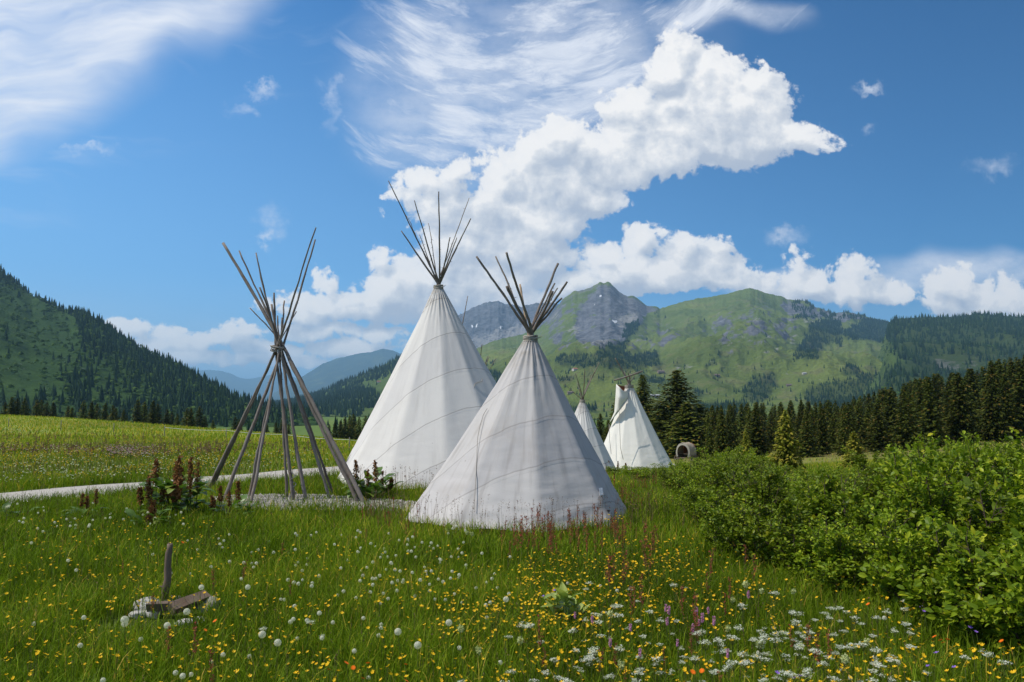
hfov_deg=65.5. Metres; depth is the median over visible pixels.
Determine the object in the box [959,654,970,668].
umbel flower
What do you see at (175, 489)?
dock plant
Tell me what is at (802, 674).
umbel flower
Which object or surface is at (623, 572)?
sorrel stalk
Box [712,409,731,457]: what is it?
spruce tree
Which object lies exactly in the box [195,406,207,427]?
spruce tree
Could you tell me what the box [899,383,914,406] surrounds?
spruce tree
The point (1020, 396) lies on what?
spruce tree
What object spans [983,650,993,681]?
umbel flower
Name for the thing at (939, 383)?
spruce tree
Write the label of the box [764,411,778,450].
spruce tree
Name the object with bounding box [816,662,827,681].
umbel flower
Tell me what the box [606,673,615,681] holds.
umbel flower
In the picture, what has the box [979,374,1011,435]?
spruce tree
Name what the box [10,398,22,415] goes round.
spruce tree
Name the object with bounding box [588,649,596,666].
umbel flower
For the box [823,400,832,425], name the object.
spruce tree
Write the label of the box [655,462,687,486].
alder shrub
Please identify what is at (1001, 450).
alder shrub
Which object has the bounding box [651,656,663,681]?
umbel flower
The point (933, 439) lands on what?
alder shrub
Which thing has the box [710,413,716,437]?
spruce tree
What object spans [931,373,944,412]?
spruce tree
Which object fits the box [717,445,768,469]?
alder shrub
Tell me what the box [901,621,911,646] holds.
umbel flower
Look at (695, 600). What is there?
sorrel stalk
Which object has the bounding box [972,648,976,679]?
buttercup
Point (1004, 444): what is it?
alder shrub
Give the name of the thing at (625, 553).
sorrel stalk
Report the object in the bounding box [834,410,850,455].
spruce tree
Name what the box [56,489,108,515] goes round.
dock plant
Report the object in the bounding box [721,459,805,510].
alder shrub
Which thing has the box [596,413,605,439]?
spruce tree
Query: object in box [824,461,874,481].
alder shrub
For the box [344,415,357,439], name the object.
spruce tree
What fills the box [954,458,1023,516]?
alder shrub
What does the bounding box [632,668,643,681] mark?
umbel flower
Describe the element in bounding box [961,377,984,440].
spruce tree
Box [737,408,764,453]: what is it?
spruce tree
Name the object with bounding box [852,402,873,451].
spruce tree
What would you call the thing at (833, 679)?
umbel flower
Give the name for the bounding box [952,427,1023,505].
alder shrub
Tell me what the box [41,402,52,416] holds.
spruce tree
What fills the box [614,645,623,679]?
umbel flower
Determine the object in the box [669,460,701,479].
alder shrub
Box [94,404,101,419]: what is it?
spruce tree
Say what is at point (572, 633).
umbel flower
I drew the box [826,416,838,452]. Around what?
spruce tree
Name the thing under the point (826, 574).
alder shrub
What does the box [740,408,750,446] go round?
spruce tree
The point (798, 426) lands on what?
spruce tree
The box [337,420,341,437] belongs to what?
spruce tree
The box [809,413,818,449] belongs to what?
spruce tree
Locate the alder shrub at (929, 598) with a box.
[884,524,1006,640]
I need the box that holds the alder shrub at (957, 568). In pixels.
[858,517,986,626]
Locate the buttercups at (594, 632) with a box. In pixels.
[0,517,1020,681]
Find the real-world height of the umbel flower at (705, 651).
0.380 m
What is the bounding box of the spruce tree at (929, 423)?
[916,377,946,447]
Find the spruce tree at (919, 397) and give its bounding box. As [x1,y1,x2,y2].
[912,386,941,445]
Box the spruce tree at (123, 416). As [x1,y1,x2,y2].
[120,409,128,421]
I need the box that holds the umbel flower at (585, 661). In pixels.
[579,657,588,666]
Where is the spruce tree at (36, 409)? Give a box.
[31,399,41,416]
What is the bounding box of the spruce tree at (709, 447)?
[701,423,715,459]
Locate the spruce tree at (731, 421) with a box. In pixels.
[728,406,741,447]
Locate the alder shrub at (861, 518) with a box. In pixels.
[781,465,935,562]
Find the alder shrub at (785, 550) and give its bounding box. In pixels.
[744,515,842,583]
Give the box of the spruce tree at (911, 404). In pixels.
[891,392,924,447]
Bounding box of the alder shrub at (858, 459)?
[841,445,893,494]
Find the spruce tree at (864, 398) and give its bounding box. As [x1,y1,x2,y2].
[862,394,866,412]
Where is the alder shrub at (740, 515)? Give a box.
[691,493,780,558]
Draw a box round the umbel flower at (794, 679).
[790,673,801,681]
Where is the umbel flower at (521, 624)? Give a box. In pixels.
[519,621,525,640]
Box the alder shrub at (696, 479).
[666,455,716,503]
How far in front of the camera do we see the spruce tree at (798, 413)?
112.71 m
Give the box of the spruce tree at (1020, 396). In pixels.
[1009,363,1023,438]
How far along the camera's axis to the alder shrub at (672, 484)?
16.98 m
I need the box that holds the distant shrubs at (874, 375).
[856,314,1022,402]
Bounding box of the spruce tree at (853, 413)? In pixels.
[850,402,857,425]
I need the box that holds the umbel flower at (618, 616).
[612,613,622,650]
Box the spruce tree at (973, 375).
[965,368,980,394]
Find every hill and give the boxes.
[0,271,317,426]
[319,359,397,415]
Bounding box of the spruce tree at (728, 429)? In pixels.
[724,412,737,451]
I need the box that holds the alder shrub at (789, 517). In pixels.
[702,490,813,573]
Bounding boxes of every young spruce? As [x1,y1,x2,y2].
[741,429,751,456]
[768,410,809,474]
[838,431,866,466]
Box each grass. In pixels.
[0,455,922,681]
[347,466,669,537]
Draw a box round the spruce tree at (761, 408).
[759,403,768,428]
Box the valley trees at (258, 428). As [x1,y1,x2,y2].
[61,412,597,436]
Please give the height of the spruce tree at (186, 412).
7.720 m
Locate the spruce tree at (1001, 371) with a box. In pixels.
[996,365,1013,403]
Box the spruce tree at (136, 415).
[129,400,146,422]
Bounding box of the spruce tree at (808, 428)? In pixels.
[797,409,816,455]
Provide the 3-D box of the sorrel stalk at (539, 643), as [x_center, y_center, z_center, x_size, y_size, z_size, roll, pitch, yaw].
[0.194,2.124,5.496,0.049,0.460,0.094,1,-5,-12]
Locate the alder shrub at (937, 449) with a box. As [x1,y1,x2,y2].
[904,436,970,459]
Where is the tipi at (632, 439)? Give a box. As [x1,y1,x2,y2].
[604,358,673,469]
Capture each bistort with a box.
[608,638,611,670]
[629,623,631,655]
[667,606,670,653]
[676,639,678,662]
[700,613,704,664]
[712,616,715,655]
[747,590,751,634]
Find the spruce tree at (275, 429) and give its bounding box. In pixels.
[273,423,279,433]
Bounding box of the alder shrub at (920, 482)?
[862,443,968,557]
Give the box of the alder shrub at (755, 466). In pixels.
[704,446,773,500]
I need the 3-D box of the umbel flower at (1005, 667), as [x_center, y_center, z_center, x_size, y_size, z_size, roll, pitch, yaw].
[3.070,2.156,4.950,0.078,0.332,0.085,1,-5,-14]
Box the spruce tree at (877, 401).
[870,399,890,444]
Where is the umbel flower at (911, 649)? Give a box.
[905,644,915,668]
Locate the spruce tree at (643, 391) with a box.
[636,375,656,421]
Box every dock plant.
[0,502,39,518]
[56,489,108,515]
[125,500,171,527]
[135,455,215,516]
[201,479,258,518]
[341,459,402,498]
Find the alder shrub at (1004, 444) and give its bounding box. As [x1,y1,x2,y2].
[975,436,1023,451]
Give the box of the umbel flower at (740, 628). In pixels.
[734,624,743,655]
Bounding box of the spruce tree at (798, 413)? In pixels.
[795,410,801,434]
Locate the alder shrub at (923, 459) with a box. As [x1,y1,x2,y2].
[869,431,994,525]
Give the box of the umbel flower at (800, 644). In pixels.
[797,641,804,667]
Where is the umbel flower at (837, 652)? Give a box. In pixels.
[832,651,839,677]
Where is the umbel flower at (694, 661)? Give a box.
[688,656,699,681]
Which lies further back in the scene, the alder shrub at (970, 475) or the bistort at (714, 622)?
the alder shrub at (970, 475)
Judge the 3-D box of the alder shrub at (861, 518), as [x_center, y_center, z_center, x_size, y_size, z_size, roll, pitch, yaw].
[3.788,2.056,8.935,1.679,1.244,1.249,0,-4,2]
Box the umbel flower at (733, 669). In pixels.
[725,660,739,681]
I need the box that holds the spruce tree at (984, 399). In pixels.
[978,370,998,435]
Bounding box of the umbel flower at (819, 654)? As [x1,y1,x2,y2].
[814,650,825,676]
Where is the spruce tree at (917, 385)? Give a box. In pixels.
[911,380,921,408]
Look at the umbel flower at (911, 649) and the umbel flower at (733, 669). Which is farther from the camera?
the umbel flower at (911, 649)
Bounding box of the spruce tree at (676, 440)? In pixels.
[659,402,711,457]
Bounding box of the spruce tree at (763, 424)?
[755,410,772,453]
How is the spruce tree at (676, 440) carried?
on the ground at (302, 430)
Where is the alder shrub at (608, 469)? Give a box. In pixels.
[605,466,628,474]
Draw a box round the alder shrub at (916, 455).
[880,448,953,488]
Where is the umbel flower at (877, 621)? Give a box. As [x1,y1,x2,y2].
[871,616,881,648]
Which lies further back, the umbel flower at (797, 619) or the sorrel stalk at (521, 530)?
the sorrel stalk at (521, 530)
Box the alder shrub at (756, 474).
[747,463,807,506]
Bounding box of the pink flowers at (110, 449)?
[0,444,157,460]
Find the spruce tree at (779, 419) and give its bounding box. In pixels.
[776,407,784,437]
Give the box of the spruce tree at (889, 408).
[882,391,897,444]
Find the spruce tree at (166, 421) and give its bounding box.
[162,409,171,424]
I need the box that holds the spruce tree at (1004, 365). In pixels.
[1001,359,1010,384]
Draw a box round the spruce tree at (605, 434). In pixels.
[601,420,610,442]
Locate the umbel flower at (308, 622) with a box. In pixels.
[307,620,313,658]
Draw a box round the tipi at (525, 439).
[405,252,625,531]
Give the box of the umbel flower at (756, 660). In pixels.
[751,652,762,678]
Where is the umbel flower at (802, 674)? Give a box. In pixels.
[801,672,811,681]
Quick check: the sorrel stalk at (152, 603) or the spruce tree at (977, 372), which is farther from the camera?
the spruce tree at (977, 372)
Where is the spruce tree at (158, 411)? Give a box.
[156,404,163,423]
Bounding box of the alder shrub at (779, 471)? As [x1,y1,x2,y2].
[755,456,801,480]
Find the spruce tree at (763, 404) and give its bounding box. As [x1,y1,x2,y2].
[762,403,768,428]
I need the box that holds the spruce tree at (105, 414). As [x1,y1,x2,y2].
[98,403,110,420]
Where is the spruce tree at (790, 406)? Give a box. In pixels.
[788,400,796,430]
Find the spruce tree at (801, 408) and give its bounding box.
[796,400,805,423]
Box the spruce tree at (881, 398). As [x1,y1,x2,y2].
[872,388,885,410]
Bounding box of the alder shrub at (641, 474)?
[622,465,651,481]
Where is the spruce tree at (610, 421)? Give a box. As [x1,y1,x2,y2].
[607,394,615,426]
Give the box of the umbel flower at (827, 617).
[825,614,832,649]
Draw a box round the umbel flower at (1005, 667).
[997,660,1011,675]
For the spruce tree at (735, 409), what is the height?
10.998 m
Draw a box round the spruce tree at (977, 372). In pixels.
[974,370,981,381]
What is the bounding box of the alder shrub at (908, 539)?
[858,497,951,602]
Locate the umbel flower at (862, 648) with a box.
[859,639,866,674]
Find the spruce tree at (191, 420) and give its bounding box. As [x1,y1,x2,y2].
[184,407,196,426]
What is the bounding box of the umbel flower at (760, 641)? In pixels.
[758,638,764,673]
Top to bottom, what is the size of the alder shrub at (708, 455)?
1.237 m
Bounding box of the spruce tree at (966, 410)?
[943,380,977,443]
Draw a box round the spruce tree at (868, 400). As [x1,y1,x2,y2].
[863,393,872,412]
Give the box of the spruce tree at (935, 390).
[931,376,941,424]
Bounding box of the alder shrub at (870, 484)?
[812,470,886,513]
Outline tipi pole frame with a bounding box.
[206,227,364,502]
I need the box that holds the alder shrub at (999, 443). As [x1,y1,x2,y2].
[948,438,1014,477]
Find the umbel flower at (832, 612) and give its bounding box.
[826,607,836,642]
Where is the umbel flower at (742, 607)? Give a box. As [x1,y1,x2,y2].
[738,603,745,626]
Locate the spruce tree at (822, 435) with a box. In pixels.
[814,402,831,455]
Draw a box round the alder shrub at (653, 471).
[646,466,668,480]
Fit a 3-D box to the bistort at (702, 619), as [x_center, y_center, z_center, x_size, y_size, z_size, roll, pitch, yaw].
[1.348,2.152,5.620,0.034,0.465,0.040,0,-4,0]
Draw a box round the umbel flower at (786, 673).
[779,669,791,681]
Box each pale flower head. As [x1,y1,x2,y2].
[458,624,463,655]
[475,645,481,671]
[517,636,522,670]
[607,609,612,632]
[618,659,624,680]
[724,625,730,652]
[743,580,748,619]
[755,641,762,657]
[791,589,795,610]
[839,654,849,681]
[864,638,869,654]
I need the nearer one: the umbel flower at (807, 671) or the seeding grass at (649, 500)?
the umbel flower at (807, 671)
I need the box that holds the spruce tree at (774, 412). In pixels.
[769,404,777,427]
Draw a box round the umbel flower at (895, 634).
[890,627,898,669]
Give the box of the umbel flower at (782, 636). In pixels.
[777,631,787,660]
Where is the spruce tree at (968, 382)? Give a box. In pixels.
[965,377,976,417]
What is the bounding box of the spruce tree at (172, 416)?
[168,412,174,424]
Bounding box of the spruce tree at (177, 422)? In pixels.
[173,414,180,425]
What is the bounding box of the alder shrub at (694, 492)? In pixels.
[674,473,732,528]
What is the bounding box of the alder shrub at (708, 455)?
[700,445,729,457]
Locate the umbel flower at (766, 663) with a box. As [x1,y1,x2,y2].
[761,657,769,678]
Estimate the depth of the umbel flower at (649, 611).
6.33 m
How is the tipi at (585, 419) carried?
on the ground at (302, 430)
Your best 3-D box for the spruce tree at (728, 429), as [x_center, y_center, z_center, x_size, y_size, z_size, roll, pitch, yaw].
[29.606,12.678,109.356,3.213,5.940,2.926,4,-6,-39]
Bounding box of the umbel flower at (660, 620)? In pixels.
[656,617,663,653]
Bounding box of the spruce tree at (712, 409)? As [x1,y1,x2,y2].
[708,405,716,425]
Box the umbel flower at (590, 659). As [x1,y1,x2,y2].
[584,655,594,679]
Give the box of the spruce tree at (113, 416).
[105,405,117,420]
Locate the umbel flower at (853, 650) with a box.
[848,642,859,666]
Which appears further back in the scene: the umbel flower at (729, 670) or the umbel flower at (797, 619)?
the umbel flower at (797, 619)
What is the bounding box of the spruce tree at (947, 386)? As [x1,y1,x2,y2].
[935,380,953,440]
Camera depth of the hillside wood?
950.60 m
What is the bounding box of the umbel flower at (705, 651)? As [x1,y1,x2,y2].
[700,639,709,679]
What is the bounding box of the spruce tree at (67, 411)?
[64,406,69,417]
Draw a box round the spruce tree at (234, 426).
[231,417,237,429]
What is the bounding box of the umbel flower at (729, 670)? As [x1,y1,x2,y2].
[722,664,730,681]
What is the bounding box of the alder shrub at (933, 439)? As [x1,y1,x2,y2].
[909,435,960,464]
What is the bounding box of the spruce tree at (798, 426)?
[790,416,802,451]
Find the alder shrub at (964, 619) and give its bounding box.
[898,548,1010,659]
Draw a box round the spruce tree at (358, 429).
[352,417,363,439]
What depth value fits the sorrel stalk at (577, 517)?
10.88 m
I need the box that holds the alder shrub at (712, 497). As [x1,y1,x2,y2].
[694,484,757,544]
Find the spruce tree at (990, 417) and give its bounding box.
[975,365,1012,442]
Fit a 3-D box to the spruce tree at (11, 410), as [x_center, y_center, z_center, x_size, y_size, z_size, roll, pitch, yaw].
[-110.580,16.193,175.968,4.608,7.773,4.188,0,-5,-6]
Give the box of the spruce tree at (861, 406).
[856,396,865,432]
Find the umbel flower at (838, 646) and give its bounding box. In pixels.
[835,644,845,673]
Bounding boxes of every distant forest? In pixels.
[266,353,401,415]
[844,310,1023,407]
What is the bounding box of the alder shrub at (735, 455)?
[714,446,755,458]
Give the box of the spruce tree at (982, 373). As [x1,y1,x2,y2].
[973,366,986,404]
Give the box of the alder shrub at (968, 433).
[959,430,1023,468]
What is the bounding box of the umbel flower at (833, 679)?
[827,675,840,681]
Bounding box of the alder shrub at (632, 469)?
[610,466,634,474]
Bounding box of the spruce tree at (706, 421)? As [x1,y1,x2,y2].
[700,412,714,455]
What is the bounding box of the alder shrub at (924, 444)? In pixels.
[911,433,965,454]
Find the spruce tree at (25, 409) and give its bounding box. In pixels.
[19,397,30,415]
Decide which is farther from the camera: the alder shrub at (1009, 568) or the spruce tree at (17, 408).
the spruce tree at (17, 408)
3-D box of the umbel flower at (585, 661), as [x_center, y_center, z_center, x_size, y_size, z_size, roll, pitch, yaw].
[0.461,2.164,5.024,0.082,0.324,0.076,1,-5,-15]
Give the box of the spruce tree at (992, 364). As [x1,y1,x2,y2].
[978,360,996,406]
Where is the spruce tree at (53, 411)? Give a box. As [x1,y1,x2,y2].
[48,402,58,416]
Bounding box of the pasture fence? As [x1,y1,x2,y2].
[8,419,354,450]
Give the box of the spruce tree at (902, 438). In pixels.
[885,389,923,449]
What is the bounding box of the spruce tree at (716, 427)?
[713,415,727,443]
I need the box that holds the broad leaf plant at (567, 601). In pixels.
[541,582,589,634]
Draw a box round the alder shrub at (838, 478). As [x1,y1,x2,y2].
[792,469,862,508]
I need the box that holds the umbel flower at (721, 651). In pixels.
[720,648,725,680]
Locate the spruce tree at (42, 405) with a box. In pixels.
[38,400,46,414]
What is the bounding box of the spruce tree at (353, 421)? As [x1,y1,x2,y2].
[350,414,357,439]
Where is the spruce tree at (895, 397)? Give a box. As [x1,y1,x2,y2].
[892,391,900,421]
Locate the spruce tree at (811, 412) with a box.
[809,408,817,435]
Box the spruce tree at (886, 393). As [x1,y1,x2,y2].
[880,392,898,423]
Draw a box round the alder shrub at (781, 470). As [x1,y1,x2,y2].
[759,460,802,481]
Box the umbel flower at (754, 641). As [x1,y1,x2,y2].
[748,637,758,666]
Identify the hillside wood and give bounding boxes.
[0,265,320,426]
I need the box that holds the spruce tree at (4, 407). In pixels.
[0,402,8,413]
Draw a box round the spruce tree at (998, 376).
[979,372,1007,425]
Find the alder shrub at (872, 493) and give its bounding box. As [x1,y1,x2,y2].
[829,463,889,498]
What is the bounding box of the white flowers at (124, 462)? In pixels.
[0,428,332,487]
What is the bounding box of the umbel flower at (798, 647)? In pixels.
[794,644,803,674]
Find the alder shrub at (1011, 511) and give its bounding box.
[952,491,1023,535]
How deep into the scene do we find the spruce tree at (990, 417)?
86.83 m
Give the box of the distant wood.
[486,298,888,416]
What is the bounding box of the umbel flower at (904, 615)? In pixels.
[901,607,907,639]
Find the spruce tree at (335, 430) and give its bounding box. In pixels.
[331,421,339,437]
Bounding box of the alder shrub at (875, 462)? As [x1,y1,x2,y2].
[861,448,900,471]
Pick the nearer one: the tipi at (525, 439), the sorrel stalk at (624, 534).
the sorrel stalk at (624, 534)
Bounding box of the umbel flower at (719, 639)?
[714,637,725,679]
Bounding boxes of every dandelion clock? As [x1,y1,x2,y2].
[120,616,128,651]
[164,622,170,641]
[182,608,189,641]
[199,585,203,614]
[245,585,250,606]
[258,631,265,668]
[274,639,280,673]
[394,628,400,659]
[414,641,421,666]
[446,619,451,648]
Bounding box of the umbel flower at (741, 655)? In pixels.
[737,651,745,660]
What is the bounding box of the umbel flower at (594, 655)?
[589,646,597,680]
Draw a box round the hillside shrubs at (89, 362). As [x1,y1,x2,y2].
[0,270,314,425]
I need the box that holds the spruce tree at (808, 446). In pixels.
[790,411,823,457]
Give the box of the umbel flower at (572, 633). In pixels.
[568,628,575,647]
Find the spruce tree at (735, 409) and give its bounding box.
[732,402,738,430]
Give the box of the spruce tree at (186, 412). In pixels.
[181,408,189,426]
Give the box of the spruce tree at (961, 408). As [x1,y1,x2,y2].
[939,372,982,445]
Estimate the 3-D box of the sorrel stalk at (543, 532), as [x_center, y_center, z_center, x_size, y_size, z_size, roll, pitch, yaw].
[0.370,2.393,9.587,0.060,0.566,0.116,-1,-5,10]
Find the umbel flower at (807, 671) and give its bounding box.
[802,667,811,678]
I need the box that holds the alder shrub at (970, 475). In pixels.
[911,450,1011,526]
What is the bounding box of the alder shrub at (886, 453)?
[882,446,965,511]
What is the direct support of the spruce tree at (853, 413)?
on the ground at (302, 430)
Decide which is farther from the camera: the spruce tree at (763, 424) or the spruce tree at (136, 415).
the spruce tree at (136, 415)
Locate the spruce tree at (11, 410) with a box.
[4,397,17,415]
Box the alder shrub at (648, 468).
[637,465,666,469]
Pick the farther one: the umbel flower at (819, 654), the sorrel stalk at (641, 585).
the sorrel stalk at (641, 585)
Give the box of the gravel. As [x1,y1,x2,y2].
[209,493,415,511]
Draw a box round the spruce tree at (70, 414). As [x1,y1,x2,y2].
[69,407,75,417]
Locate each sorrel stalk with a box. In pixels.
[150,593,154,629]
[166,627,171,670]
[191,621,198,677]
[206,650,214,670]
[209,664,214,681]
[512,524,515,562]
[515,528,519,562]
[518,519,523,546]
[524,516,529,549]
[532,524,536,549]
[536,614,542,672]
[537,503,541,528]
[541,517,544,548]
[541,647,546,670]
[553,535,559,566]
[572,520,579,554]
[576,505,578,532]
[576,525,579,569]
[582,510,586,545]
[593,531,597,566]
[594,507,600,530]
[605,554,613,610]
[612,516,616,538]
[613,642,617,664]
[616,525,620,555]
[621,559,625,579]
[622,523,627,560]
[623,550,629,592]
[627,584,632,645]
[638,573,645,623]
[639,540,647,574]
[643,523,648,558]
[647,545,653,574]
[650,527,654,550]
[679,585,684,633]
[689,625,693,664]
[691,592,699,643]
[693,612,700,660]
[708,547,714,585]
[724,593,726,618]
[727,577,730,612]
[751,554,756,578]
[787,624,794,653]
[805,623,811,664]
[813,632,822,679]
[826,629,831,678]
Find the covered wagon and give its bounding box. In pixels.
[674,442,697,463]
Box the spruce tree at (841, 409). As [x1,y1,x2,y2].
[835,403,853,435]
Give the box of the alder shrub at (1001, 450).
[948,441,1019,500]
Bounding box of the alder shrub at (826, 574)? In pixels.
[790,537,917,601]
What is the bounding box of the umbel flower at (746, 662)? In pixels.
[739,659,753,680]
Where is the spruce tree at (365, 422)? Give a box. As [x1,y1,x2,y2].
[362,416,367,428]
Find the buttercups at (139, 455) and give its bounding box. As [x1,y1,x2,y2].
[0,424,621,535]
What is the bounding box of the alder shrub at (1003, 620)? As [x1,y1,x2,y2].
[939,528,1023,664]
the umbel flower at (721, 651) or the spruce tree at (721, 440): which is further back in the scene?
the spruce tree at (721, 440)
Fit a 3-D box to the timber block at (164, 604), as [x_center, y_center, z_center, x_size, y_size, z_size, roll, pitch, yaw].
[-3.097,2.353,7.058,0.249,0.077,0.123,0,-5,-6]
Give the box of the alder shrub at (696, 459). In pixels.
[691,450,736,475]
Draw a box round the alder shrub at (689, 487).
[663,474,726,510]
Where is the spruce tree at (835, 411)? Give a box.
[829,400,839,434]
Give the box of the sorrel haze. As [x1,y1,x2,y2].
[1,430,343,458]
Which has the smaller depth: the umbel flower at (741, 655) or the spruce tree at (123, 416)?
the umbel flower at (741, 655)
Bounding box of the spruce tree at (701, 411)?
[696,408,705,431]
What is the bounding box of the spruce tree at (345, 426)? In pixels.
[339,417,351,438]
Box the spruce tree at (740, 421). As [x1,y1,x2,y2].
[734,403,745,445]
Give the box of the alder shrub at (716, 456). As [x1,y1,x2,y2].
[690,451,755,497]
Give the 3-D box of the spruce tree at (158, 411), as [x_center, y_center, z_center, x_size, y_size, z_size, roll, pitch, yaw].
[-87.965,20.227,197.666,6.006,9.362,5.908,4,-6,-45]
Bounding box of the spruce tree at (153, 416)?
[145,401,159,423]
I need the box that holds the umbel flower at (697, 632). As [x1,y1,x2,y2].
[692,631,699,674]
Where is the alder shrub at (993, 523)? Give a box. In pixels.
[894,476,1023,559]
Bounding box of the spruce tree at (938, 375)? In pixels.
[933,373,945,400]
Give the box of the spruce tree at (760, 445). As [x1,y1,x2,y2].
[742,405,772,457]
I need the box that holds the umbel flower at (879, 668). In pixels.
[874,663,886,681]
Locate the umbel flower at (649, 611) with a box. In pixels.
[645,609,652,635]
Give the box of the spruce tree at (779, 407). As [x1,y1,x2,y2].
[774,403,782,437]
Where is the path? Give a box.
[0,466,340,502]
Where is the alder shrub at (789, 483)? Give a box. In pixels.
[782,474,860,515]
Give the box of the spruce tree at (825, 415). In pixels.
[818,410,831,446]
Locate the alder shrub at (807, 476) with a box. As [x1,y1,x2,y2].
[794,467,851,488]
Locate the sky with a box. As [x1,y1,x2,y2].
[0,0,1023,378]
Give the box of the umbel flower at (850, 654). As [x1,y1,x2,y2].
[846,645,852,676]
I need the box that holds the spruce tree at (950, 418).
[945,388,963,443]
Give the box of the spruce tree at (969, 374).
[963,369,983,421]
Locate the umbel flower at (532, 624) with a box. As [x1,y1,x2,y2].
[527,622,533,645]
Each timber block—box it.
[146,601,170,611]
[167,590,210,614]
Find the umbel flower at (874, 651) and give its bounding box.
[869,647,879,667]
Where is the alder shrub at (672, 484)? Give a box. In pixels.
[657,462,702,493]
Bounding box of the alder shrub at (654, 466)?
[650,463,674,480]
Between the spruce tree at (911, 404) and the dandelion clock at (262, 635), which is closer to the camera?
the dandelion clock at (262, 635)
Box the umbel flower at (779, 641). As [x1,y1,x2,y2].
[770,637,782,668]
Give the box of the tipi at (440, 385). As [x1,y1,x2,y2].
[338,181,495,488]
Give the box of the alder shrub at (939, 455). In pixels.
[897,445,968,470]
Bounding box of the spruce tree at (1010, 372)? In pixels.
[1006,361,1019,404]
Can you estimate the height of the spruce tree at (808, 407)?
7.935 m
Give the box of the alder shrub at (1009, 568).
[986,550,1023,625]
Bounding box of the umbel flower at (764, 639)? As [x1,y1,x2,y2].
[758,636,767,664]
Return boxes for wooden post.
[159,543,172,599]
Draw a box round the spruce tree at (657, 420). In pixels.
[652,404,666,430]
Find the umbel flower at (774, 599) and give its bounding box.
[769,591,779,621]
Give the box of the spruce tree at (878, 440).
[861,403,902,452]
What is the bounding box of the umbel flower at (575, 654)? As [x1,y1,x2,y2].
[571,648,579,665]
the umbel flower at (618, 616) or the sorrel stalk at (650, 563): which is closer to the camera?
the umbel flower at (618, 616)
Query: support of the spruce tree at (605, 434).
on the ground at (302, 430)
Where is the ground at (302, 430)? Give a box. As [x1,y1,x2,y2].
[0,416,1023,681]
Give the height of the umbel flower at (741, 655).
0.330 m
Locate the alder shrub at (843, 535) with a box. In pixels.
[792,507,880,591]
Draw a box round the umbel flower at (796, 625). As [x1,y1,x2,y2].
[790,619,800,639]
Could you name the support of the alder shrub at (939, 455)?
on the ground at (302, 430)
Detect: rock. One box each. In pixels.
[128,610,145,618]
[132,596,158,609]
[145,610,162,618]
[174,618,191,626]
[196,596,221,613]
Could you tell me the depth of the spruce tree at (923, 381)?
106.23 m
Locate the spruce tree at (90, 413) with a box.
[85,401,97,419]
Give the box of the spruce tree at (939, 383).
[937,378,943,410]
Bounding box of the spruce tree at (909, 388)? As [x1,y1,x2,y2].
[908,384,911,398]
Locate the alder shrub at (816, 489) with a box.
[788,468,875,530]
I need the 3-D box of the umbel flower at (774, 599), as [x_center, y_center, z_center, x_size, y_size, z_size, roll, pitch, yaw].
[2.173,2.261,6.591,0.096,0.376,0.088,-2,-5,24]
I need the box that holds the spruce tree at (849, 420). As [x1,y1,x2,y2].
[831,402,869,452]
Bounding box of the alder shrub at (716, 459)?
[695,447,725,476]
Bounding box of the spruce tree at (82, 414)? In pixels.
[77,400,87,418]
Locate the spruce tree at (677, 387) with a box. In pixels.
[645,370,716,454]
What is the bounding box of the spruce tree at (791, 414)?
[781,407,795,440]
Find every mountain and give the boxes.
[196,370,296,399]
[264,349,400,401]
[458,301,558,347]
[477,282,884,418]
[862,314,1023,400]
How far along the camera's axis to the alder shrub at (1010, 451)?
10.91 m
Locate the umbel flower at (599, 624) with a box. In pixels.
[595,620,601,647]
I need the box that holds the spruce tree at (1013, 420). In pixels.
[988,373,1023,440]
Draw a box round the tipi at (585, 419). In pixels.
[566,363,614,469]
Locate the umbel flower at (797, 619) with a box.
[792,611,803,641]
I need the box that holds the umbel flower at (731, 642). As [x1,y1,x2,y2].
[727,635,739,669]
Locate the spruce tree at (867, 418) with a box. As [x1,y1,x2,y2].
[861,403,872,443]
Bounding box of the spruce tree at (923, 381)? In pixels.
[916,379,940,434]
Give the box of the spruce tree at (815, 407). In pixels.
[812,402,820,424]
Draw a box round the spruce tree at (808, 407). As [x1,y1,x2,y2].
[807,402,810,419]
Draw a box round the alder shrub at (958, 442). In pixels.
[944,435,1018,478]
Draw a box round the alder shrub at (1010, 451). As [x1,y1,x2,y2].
[976,446,1023,484]
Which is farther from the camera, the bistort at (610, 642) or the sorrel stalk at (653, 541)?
the sorrel stalk at (653, 541)
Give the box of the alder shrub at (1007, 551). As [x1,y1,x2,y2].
[990,534,1016,554]
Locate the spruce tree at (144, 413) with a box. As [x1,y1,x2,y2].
[140,402,149,421]
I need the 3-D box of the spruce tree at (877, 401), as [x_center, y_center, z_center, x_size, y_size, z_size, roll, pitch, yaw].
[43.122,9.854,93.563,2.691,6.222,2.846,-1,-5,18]
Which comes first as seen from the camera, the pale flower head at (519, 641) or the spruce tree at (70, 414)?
the pale flower head at (519, 641)
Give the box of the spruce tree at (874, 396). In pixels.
[869,391,876,409]
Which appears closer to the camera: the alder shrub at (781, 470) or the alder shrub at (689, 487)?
the alder shrub at (689, 487)
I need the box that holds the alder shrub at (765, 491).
[705,457,795,529]
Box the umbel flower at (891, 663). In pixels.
[886,657,896,677]
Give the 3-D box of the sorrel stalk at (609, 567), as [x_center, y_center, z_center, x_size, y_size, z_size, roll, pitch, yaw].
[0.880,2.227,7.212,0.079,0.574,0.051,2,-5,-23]

